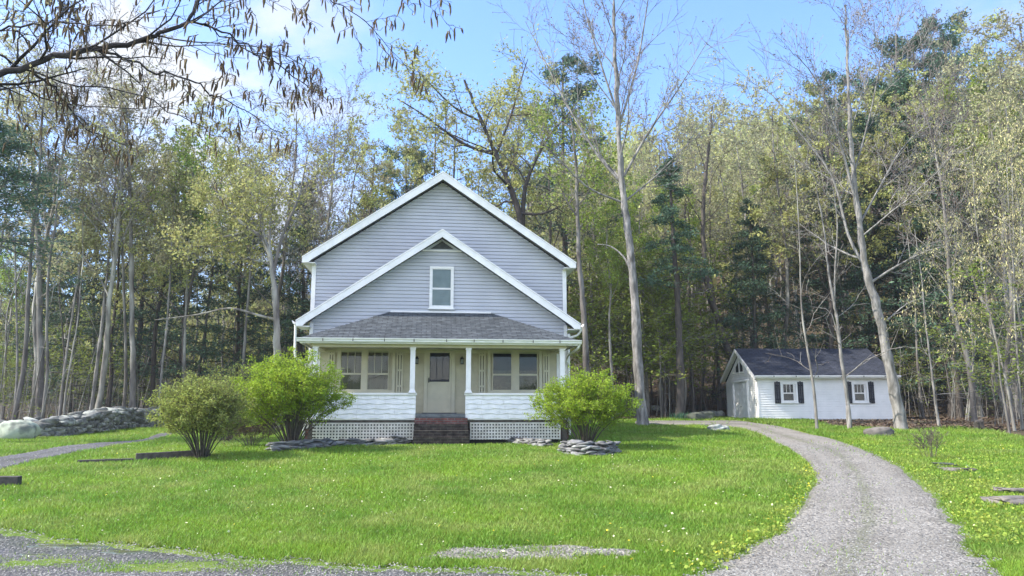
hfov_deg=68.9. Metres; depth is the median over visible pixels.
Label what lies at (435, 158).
maple tree
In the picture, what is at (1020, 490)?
flat stone
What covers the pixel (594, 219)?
maple tree
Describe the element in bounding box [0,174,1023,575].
ground
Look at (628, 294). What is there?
sapling
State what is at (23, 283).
bare tree
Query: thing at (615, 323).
sapling
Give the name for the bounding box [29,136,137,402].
bare tree
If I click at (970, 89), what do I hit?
maple tree
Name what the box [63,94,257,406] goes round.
oak tree
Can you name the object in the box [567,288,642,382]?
sapling
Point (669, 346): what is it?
sapling
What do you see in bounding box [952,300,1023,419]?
sapling
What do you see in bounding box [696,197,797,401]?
hemlock tree
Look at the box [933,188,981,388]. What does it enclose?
slender tree
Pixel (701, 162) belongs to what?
bare tree
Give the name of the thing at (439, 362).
door
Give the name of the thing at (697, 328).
sapling
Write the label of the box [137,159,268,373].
oak tree
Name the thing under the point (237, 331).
hemlock tree
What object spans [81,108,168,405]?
slender tree
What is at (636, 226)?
maple tree
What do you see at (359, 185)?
maple tree
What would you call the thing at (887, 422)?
leaf litter
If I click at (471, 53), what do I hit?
sky
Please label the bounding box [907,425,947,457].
bare shrub
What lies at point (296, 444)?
stone edging
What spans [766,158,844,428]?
slender tree
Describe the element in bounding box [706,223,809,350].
pine tree
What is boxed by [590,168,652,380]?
maple tree
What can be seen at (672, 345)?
sapling
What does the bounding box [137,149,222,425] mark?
slender tree
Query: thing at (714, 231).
maple tree
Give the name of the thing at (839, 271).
tree
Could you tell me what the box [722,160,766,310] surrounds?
slender tree
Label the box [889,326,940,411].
sapling
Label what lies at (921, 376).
sapling
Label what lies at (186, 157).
slender tree
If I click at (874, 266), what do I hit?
hemlock tree
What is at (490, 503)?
lawn flowers
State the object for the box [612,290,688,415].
sapling
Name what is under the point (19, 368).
sapling
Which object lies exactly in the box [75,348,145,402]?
sapling
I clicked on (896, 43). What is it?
bare tree
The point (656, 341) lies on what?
sapling
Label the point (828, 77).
pine tree
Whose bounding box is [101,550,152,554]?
puddle
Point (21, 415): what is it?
brush
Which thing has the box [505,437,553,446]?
stone edging
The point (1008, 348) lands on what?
maple tree
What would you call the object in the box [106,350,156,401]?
sapling
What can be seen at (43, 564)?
verge
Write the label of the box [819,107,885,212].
maple tree
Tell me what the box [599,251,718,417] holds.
sapling
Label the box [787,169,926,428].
slender tree
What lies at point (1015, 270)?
thin tree
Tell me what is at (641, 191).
slender tree
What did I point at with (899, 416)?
leaning tree
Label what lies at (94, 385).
slender tree
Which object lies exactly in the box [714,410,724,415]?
rock
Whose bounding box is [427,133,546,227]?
maple tree
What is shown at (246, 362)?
sapling
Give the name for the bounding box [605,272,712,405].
sapling
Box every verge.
[1,559,82,565]
[100,561,228,571]
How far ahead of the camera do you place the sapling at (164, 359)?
53.47 m
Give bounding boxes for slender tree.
[0,0,121,419]
[0,58,98,417]
[0,89,77,254]
[0,224,44,403]
[1,211,28,271]
[15,217,74,385]
[39,189,124,415]
[49,64,180,407]
[52,127,155,406]
[62,126,156,409]
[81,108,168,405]
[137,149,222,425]
[150,120,238,380]
[170,198,213,373]
[179,90,268,377]
[215,127,293,412]
[313,209,348,242]
[569,207,615,368]
[622,157,658,229]
[654,184,715,398]
[657,171,713,407]
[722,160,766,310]
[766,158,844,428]
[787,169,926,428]
[900,122,968,351]
[929,35,1023,353]
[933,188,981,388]
[948,130,1013,375]
[950,0,1023,181]
[955,23,1023,268]
[957,53,1022,300]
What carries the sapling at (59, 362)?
on the ground at (538, 572)
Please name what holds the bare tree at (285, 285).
on the ground at (538, 572)
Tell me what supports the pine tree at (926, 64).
on the ground at (538, 572)
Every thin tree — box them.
[1,210,42,419]
[31,121,83,418]
[43,225,75,414]
[62,219,94,414]
[73,248,101,407]
[792,261,803,347]
[794,195,818,348]
[892,220,975,425]
[895,193,928,416]
[953,130,1005,418]
[1007,200,1023,304]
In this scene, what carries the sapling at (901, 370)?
on the ground at (538, 572)
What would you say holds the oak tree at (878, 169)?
on the ground at (538, 572)
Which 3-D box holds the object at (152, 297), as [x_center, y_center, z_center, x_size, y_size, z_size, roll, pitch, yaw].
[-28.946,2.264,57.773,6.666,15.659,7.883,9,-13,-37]
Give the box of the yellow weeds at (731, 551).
[661,461,822,569]
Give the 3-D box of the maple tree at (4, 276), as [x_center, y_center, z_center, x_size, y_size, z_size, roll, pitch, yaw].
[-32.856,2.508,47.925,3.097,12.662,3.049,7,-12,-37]
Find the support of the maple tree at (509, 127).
on the ground at (538, 572)
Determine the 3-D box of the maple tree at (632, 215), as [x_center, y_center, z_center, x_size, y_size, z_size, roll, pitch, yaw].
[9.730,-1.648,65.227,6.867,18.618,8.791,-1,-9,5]
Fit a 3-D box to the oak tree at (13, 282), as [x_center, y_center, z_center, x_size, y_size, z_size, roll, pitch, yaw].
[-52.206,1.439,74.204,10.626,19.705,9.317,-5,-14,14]
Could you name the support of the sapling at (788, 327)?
on the ground at (538, 572)
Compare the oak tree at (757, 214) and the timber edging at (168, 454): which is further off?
the oak tree at (757, 214)
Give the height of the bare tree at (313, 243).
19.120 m
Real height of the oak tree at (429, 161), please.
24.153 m
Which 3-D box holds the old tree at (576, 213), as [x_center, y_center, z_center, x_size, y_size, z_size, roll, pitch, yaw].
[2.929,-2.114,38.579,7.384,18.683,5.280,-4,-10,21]
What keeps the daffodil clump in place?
on the ground at (538, 572)
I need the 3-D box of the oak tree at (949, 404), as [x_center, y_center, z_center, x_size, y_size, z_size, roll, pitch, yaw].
[25.541,-1.798,47.127,8.652,20.324,10.231,5,-10,-22]
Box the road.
[0,534,543,575]
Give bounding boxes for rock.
[652,405,659,410]
[695,404,706,409]
[707,424,725,429]
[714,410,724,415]
[863,427,894,435]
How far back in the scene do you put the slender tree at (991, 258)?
52.16 m
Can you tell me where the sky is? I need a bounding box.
[0,0,1023,308]
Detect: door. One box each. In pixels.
[427,351,450,412]
[734,382,746,418]
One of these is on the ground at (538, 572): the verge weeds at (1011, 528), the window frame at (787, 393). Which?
the verge weeds at (1011, 528)
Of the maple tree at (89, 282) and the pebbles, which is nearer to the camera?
the pebbles
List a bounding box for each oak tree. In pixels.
[0,116,172,407]
[1,240,33,315]
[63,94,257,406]
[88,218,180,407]
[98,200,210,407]
[113,99,278,381]
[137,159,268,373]
[155,96,376,428]
[285,86,418,352]
[369,23,631,231]
[373,42,544,235]
[473,61,635,285]
[673,134,740,330]
[711,145,855,339]
[745,60,903,348]
[790,85,954,351]
[816,92,990,416]
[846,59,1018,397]
[867,8,1023,410]
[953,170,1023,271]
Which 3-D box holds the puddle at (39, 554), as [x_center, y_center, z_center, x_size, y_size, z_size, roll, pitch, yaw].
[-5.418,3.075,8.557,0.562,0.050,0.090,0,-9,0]
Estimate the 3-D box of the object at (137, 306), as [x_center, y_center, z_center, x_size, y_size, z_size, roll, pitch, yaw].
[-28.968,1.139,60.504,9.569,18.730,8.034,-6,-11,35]
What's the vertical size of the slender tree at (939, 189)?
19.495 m
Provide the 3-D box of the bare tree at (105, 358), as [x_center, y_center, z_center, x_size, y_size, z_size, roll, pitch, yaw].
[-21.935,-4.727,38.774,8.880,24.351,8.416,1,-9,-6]
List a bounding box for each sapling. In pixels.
[0,321,57,406]
[0,327,28,405]
[0,329,52,413]
[0,345,21,395]
[0,357,28,419]
[6,346,49,390]
[7,327,70,402]
[22,368,56,404]
[24,310,129,409]
[31,329,118,409]
[35,323,116,411]
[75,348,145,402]
[80,352,122,408]
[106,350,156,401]
[140,340,186,397]
[220,335,260,383]
[559,223,668,373]
[566,243,629,369]
[566,267,645,373]
[567,260,658,370]
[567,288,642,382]
[567,308,604,375]
[568,276,612,372]
[570,253,703,416]
[570,328,608,379]
[571,269,703,377]
[573,252,686,388]
[574,265,645,395]
[574,273,652,388]
[575,273,693,416]
[578,249,690,375]
[580,262,673,408]
[582,247,657,383]
[584,253,671,414]
[585,233,700,381]
[595,257,674,362]
[597,264,709,414]
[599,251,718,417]
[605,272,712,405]
[607,329,663,403]
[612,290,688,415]
[613,244,738,410]
[617,267,673,402]
[617,289,699,413]
[625,283,723,415]
[627,282,702,416]
[631,293,699,394]
[646,250,736,377]
[648,327,708,391]
[653,314,708,404]
[654,317,727,410]
[663,246,749,411]
[664,282,731,411]
[667,307,726,378]
[680,227,761,406]
[686,307,745,401]
[759,313,797,348]
[774,320,800,348]
[810,316,881,359]
[871,344,918,402]
[877,325,933,392]
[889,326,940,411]
[900,349,943,409]
[909,327,984,418]
[933,257,1023,433]
[936,346,980,410]
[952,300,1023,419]
[955,309,1023,425]
[977,351,1011,413]
[1001,337,1023,399]
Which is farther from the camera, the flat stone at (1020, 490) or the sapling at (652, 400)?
the sapling at (652, 400)
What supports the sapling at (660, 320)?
on the ground at (538, 572)
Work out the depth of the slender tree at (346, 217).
62.04 m
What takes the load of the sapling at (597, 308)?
on the ground at (538, 572)
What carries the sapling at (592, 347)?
on the ground at (538, 572)
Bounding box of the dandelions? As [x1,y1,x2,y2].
[0,443,1003,559]
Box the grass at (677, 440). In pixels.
[0,416,1023,575]
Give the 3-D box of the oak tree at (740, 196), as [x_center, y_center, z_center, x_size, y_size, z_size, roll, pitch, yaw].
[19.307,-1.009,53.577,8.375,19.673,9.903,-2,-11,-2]
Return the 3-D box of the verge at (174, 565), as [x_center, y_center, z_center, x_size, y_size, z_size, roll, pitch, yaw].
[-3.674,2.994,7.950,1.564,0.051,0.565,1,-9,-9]
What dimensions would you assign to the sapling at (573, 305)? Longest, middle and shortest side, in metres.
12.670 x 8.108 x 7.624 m
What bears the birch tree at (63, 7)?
on the ground at (538, 572)
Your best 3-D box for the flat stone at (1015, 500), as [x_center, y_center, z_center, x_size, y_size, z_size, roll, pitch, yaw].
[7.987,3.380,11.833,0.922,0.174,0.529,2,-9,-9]
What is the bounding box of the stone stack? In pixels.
[557,439,621,455]
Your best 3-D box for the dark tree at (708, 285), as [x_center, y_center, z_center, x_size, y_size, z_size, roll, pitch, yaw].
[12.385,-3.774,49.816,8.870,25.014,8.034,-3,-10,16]
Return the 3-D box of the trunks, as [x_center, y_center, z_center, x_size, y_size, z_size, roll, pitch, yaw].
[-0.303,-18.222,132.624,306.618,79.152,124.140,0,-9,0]
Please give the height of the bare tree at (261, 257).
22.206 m
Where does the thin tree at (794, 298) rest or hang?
on the ground at (538, 572)
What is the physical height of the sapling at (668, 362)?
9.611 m
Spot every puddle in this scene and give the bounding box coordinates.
[19,553,59,555]
[27,544,114,548]
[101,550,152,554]
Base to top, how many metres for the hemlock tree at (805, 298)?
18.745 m
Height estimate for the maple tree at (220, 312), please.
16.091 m
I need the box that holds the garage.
[720,349,900,419]
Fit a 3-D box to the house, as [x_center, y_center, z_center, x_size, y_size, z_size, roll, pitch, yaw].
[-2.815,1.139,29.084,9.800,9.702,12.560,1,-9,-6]
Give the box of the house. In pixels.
[292,171,583,444]
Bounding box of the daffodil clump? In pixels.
[662,412,690,419]
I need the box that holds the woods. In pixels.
[0,52,1023,404]
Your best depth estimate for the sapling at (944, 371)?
47.60 m
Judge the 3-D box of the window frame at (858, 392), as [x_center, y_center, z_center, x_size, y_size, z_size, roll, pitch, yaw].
[18.920,5.689,40.548,0.960,1.135,0.090,0,-9,0]
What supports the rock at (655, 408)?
on the ground at (538, 572)
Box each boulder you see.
[0,420,40,439]
[684,411,714,419]
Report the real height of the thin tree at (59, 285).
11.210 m
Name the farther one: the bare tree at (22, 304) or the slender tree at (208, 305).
the bare tree at (22, 304)
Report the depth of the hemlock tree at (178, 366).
45.78 m
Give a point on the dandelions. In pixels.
(631, 558)
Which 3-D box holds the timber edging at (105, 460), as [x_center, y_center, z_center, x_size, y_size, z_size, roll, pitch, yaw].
[-9.267,3.953,17.036,1.125,0.102,0.150,5,-10,-26]
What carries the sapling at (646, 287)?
on the ground at (538, 572)
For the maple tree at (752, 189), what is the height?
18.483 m
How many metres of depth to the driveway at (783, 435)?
10.42 m
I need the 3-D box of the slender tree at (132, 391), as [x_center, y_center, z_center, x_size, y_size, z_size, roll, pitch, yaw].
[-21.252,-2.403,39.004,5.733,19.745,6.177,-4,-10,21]
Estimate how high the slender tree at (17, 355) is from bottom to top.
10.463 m
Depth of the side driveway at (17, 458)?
19.11 m
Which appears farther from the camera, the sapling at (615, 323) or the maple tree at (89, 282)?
the maple tree at (89, 282)
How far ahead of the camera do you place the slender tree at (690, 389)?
52.94 m
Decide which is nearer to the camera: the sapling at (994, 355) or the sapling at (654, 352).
the sapling at (994, 355)
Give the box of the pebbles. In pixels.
[0,443,1002,575]
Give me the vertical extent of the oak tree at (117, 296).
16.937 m
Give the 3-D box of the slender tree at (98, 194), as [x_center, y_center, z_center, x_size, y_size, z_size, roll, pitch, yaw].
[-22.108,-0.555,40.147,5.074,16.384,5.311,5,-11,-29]
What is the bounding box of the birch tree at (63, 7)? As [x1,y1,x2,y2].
[0,0,462,205]
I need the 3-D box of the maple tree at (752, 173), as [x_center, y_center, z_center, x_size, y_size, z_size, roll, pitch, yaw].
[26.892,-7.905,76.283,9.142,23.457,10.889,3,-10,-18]
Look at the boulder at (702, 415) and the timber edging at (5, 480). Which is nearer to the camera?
the timber edging at (5, 480)
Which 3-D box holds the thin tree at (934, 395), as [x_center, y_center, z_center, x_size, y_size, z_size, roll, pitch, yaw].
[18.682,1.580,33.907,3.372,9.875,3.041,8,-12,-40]
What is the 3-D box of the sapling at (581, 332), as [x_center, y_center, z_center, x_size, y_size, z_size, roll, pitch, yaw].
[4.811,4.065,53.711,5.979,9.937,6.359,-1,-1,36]
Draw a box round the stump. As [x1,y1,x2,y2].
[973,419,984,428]
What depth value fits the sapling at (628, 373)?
50.78 m
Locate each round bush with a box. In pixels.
[220,346,356,440]
[524,363,642,444]
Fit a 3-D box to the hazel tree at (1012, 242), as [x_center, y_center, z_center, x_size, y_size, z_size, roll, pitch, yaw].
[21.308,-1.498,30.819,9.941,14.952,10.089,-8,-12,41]
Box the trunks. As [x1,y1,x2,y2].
[0,77,1021,404]
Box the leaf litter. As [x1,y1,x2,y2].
[5,314,1023,430]
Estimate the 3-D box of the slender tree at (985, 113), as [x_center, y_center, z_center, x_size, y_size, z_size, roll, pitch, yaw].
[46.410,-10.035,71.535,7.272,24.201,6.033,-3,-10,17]
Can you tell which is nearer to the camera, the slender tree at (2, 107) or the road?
the road
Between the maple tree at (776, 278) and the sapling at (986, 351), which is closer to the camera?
the sapling at (986, 351)
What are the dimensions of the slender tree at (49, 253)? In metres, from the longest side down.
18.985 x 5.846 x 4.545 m
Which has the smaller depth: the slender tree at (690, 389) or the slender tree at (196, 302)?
the slender tree at (690, 389)
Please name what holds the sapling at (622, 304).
on the ground at (538, 572)
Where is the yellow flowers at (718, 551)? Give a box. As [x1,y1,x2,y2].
[673,462,810,564]
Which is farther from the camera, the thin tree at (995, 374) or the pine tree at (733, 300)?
the pine tree at (733, 300)
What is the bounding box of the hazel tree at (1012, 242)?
[875,86,1023,430]
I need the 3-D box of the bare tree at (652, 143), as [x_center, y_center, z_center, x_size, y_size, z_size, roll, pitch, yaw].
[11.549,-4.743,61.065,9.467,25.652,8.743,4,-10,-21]
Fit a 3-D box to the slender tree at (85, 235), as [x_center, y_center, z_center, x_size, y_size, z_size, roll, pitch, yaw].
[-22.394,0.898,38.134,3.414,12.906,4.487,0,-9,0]
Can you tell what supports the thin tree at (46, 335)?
on the ground at (538, 572)
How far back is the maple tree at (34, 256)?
46.41 m
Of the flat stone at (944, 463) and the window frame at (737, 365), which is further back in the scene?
the window frame at (737, 365)
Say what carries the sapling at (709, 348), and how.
on the ground at (538, 572)
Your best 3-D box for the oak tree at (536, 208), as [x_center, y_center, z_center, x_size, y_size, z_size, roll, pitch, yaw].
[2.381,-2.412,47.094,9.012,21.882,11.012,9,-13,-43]
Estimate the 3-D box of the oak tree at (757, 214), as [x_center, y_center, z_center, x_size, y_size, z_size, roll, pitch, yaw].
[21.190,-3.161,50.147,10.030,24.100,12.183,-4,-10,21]
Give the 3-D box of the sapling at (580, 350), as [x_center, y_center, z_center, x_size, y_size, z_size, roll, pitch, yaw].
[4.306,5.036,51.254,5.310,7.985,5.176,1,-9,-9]
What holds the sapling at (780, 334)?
on the ground at (538, 572)
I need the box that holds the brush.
[0,212,1023,425]
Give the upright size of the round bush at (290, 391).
2.812 m
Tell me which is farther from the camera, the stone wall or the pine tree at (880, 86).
the pine tree at (880, 86)
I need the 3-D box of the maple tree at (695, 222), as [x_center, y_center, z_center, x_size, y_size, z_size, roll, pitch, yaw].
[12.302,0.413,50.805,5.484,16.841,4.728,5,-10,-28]
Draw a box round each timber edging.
[0,476,21,485]
[77,458,133,462]
[135,450,193,459]
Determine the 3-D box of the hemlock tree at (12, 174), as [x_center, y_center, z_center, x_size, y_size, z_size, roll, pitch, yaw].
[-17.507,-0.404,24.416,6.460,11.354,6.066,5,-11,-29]
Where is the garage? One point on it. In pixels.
(760, 386)
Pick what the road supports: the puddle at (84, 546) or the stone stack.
the puddle at (84, 546)
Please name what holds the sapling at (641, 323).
on the ground at (538, 572)
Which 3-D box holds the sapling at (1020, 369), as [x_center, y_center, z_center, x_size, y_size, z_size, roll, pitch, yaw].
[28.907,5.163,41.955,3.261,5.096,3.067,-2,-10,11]
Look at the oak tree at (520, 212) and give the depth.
42.10 m
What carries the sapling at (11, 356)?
on the ground at (538, 572)
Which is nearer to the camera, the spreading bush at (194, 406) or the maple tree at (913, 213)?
the spreading bush at (194, 406)
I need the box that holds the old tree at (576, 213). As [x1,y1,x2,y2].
[506,65,636,422]
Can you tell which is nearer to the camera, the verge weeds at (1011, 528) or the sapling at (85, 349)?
the verge weeds at (1011, 528)
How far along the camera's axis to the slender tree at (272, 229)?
40.81 m
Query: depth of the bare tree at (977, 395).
46.25 m
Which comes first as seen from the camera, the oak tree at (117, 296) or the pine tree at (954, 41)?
the oak tree at (117, 296)
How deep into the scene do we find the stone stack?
18.51 m
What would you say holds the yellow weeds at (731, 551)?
on the ground at (538, 572)
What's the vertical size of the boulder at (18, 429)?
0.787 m
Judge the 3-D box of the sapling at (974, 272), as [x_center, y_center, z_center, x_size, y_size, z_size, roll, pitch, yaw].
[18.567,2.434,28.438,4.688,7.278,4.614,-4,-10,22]
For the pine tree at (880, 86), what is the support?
on the ground at (538, 572)
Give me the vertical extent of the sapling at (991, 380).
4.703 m
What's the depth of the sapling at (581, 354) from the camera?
48.05 m
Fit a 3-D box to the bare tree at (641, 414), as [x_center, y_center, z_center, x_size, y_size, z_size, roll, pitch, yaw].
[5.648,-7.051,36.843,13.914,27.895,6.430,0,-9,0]
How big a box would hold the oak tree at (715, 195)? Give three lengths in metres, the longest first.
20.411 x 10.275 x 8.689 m
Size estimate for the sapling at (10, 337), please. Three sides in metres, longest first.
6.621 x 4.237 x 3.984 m
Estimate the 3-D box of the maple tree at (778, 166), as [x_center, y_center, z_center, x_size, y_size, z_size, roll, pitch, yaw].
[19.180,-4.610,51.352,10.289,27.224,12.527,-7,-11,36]
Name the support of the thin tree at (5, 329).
on the ground at (538, 572)
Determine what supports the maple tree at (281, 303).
on the ground at (538, 572)
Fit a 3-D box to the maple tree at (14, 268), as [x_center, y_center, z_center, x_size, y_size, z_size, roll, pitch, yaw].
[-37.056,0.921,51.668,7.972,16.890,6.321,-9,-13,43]
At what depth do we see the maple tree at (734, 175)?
64.89 m
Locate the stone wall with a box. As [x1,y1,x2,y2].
[23,406,175,436]
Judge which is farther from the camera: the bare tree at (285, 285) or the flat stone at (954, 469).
the bare tree at (285, 285)
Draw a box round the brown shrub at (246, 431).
[216,413,284,445]
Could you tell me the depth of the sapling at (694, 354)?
47.48 m
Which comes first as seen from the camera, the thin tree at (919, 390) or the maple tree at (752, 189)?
the thin tree at (919, 390)
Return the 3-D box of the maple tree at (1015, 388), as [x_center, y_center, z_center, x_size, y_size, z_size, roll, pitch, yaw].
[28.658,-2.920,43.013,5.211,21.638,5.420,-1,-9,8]
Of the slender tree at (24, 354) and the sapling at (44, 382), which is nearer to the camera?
the slender tree at (24, 354)
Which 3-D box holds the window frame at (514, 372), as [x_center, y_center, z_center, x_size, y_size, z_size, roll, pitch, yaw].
[0.105,2.853,25.559,1.960,1.575,0.090,1,-9,-6]
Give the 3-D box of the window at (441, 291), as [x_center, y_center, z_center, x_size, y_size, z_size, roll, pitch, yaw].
[-2.429,-0.007,25.762,0.910,1.505,0.090,1,-9,-6]
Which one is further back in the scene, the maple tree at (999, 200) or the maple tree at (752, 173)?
the maple tree at (752, 173)
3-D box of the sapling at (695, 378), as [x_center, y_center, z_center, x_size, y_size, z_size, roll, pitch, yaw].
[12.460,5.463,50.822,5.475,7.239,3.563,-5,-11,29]
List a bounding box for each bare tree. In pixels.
[0,2,145,417]
[0,222,64,404]
[1,0,182,408]
[12,242,73,317]
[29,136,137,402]
[179,69,374,306]
[200,209,298,296]
[234,203,307,360]
[236,210,322,413]
[252,137,342,365]
[253,46,394,287]
[258,165,341,333]
[489,122,584,243]
[535,135,599,339]
[613,78,712,382]
[625,155,656,253]
[670,112,735,309]
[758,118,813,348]
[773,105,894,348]
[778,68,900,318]
[832,0,1009,383]
[832,25,996,421]
[894,51,1023,416]
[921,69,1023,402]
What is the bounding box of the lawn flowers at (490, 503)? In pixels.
[2,444,1023,567]
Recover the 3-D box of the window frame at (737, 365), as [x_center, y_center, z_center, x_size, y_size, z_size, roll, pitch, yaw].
[13.343,4.680,44.223,0.042,0.778,0.640,0,-9,0]
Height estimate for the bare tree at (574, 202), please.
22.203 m
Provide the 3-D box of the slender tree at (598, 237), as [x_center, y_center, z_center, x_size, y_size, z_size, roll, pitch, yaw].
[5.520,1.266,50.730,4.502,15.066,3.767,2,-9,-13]
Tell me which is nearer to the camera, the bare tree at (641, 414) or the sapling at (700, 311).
the bare tree at (641, 414)
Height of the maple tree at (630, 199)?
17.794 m
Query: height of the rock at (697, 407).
0.569 m
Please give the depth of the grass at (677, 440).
12.56 m
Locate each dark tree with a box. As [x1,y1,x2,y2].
[637,46,764,414]
[638,156,723,417]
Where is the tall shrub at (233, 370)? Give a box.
[200,359,258,440]
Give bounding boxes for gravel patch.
[421,545,650,559]
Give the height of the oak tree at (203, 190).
16.633 m
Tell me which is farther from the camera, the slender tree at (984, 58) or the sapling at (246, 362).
the sapling at (246, 362)
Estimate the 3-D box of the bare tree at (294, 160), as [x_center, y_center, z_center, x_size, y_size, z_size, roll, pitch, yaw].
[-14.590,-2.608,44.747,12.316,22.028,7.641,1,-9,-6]
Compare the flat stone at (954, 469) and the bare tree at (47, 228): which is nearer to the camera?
the flat stone at (954, 469)
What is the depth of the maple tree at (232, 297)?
65.67 m
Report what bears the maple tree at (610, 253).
on the ground at (538, 572)
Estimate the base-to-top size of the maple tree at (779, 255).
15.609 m
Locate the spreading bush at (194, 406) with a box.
[139,366,257,457]
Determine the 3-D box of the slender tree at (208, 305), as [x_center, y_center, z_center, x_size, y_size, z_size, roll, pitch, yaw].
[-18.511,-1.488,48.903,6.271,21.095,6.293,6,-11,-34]
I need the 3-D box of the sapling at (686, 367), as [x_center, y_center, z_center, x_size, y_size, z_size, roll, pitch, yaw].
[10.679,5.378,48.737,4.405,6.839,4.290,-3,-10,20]
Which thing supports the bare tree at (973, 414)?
on the ground at (538, 572)
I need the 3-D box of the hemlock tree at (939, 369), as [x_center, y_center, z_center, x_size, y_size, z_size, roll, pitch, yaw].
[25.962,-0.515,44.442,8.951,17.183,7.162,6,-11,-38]
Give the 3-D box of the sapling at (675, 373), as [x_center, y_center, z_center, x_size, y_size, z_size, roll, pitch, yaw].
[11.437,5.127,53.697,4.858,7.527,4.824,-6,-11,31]
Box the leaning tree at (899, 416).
[680,0,978,429]
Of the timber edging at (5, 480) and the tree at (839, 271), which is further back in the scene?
the tree at (839, 271)
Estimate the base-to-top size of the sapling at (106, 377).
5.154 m
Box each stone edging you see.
[264,435,412,451]
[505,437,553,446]
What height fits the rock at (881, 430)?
0.469 m
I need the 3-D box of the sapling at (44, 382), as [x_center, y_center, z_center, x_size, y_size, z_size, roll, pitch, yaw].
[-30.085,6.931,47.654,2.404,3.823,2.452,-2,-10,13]
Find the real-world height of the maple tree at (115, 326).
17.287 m
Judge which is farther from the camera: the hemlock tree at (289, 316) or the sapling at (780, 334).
the sapling at (780, 334)
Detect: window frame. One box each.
[336,348,395,392]
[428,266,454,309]
[487,350,541,392]
[735,360,739,373]
[739,360,743,372]
[780,382,797,402]
[851,382,868,402]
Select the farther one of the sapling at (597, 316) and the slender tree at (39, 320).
the sapling at (597, 316)
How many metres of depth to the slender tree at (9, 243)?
71.20 m
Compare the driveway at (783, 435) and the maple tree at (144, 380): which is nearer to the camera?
the driveway at (783, 435)
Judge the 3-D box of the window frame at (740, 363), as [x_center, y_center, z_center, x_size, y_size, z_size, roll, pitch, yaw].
[13.343,4.552,43.433,0.042,0.778,0.640,0,-9,0]
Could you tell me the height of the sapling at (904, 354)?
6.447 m
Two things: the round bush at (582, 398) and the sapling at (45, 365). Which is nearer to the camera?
the round bush at (582, 398)
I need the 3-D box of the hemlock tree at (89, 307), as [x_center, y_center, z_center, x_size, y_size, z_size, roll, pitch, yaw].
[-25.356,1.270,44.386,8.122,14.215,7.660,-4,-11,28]
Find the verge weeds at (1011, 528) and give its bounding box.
[831,435,1023,546]
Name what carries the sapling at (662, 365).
on the ground at (538, 572)
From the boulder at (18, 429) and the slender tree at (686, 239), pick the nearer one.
the boulder at (18, 429)
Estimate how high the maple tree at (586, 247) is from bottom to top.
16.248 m
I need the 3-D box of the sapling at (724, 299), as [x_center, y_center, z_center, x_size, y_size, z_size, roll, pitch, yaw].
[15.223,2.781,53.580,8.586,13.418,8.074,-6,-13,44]
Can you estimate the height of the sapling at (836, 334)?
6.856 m
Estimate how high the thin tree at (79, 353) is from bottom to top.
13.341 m
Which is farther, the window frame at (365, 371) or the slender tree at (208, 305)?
the slender tree at (208, 305)
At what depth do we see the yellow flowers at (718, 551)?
9.54 m
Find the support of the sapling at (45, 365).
on the ground at (538, 572)
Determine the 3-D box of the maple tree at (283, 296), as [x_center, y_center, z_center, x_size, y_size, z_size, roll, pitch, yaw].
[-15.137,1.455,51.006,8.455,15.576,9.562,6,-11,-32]
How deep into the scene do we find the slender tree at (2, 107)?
36.80 m
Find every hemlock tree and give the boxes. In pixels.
[0,118,88,289]
[0,153,117,413]
[0,193,139,414]
[58,167,202,410]
[108,182,250,407]
[168,177,296,389]
[232,179,330,421]
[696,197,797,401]
[759,154,909,356]
[781,111,997,403]
[834,74,1023,405]
[880,142,1023,417]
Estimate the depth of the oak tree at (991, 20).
45.35 m
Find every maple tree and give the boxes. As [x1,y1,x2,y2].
[0,205,34,319]
[0,232,34,419]
[3,99,184,415]
[74,227,157,405]
[77,263,110,304]
[97,137,251,405]
[108,161,219,407]
[161,268,211,382]
[163,131,322,358]
[179,234,270,388]
[181,226,272,395]
[219,240,255,376]
[234,193,311,353]
[255,232,310,350]
[268,121,393,288]
[305,82,519,236]
[325,143,399,233]
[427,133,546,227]
[457,49,590,242]
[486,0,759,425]
[540,153,658,387]
[555,186,638,359]
[579,199,633,419]
[580,185,655,267]
[590,163,661,295]
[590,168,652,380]
[606,184,665,415]
[640,128,781,410]
[650,98,845,347]
[652,179,726,411]
[661,146,802,341]
[698,65,883,348]
[719,109,808,319]
[737,143,804,324]
[743,162,795,347]
[756,169,788,304]
[813,126,863,343]
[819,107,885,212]
[873,109,1006,357]
[919,35,1023,337]
[921,54,1023,422]
[939,47,1023,418]
[961,104,1023,254]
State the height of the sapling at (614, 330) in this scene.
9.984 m
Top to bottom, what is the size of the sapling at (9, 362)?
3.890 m
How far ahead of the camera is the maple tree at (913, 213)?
59.74 m
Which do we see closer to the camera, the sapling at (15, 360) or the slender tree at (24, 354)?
the slender tree at (24, 354)
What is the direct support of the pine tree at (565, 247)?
on the ground at (538, 572)
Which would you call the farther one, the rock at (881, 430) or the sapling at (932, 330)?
the sapling at (932, 330)
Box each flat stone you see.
[931,462,956,466]
[937,467,977,471]
[980,495,1023,505]
[993,487,1023,494]
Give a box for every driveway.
[0,433,175,468]
[635,420,992,575]
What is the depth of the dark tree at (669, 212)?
43.03 m
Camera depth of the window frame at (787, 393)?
40.57 m
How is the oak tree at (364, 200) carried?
on the ground at (538, 572)
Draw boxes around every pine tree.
[367,141,432,213]
[494,51,643,328]
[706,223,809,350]
[769,66,895,346]
[812,67,977,397]
[835,14,1016,353]
[895,8,1023,303]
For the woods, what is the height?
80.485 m

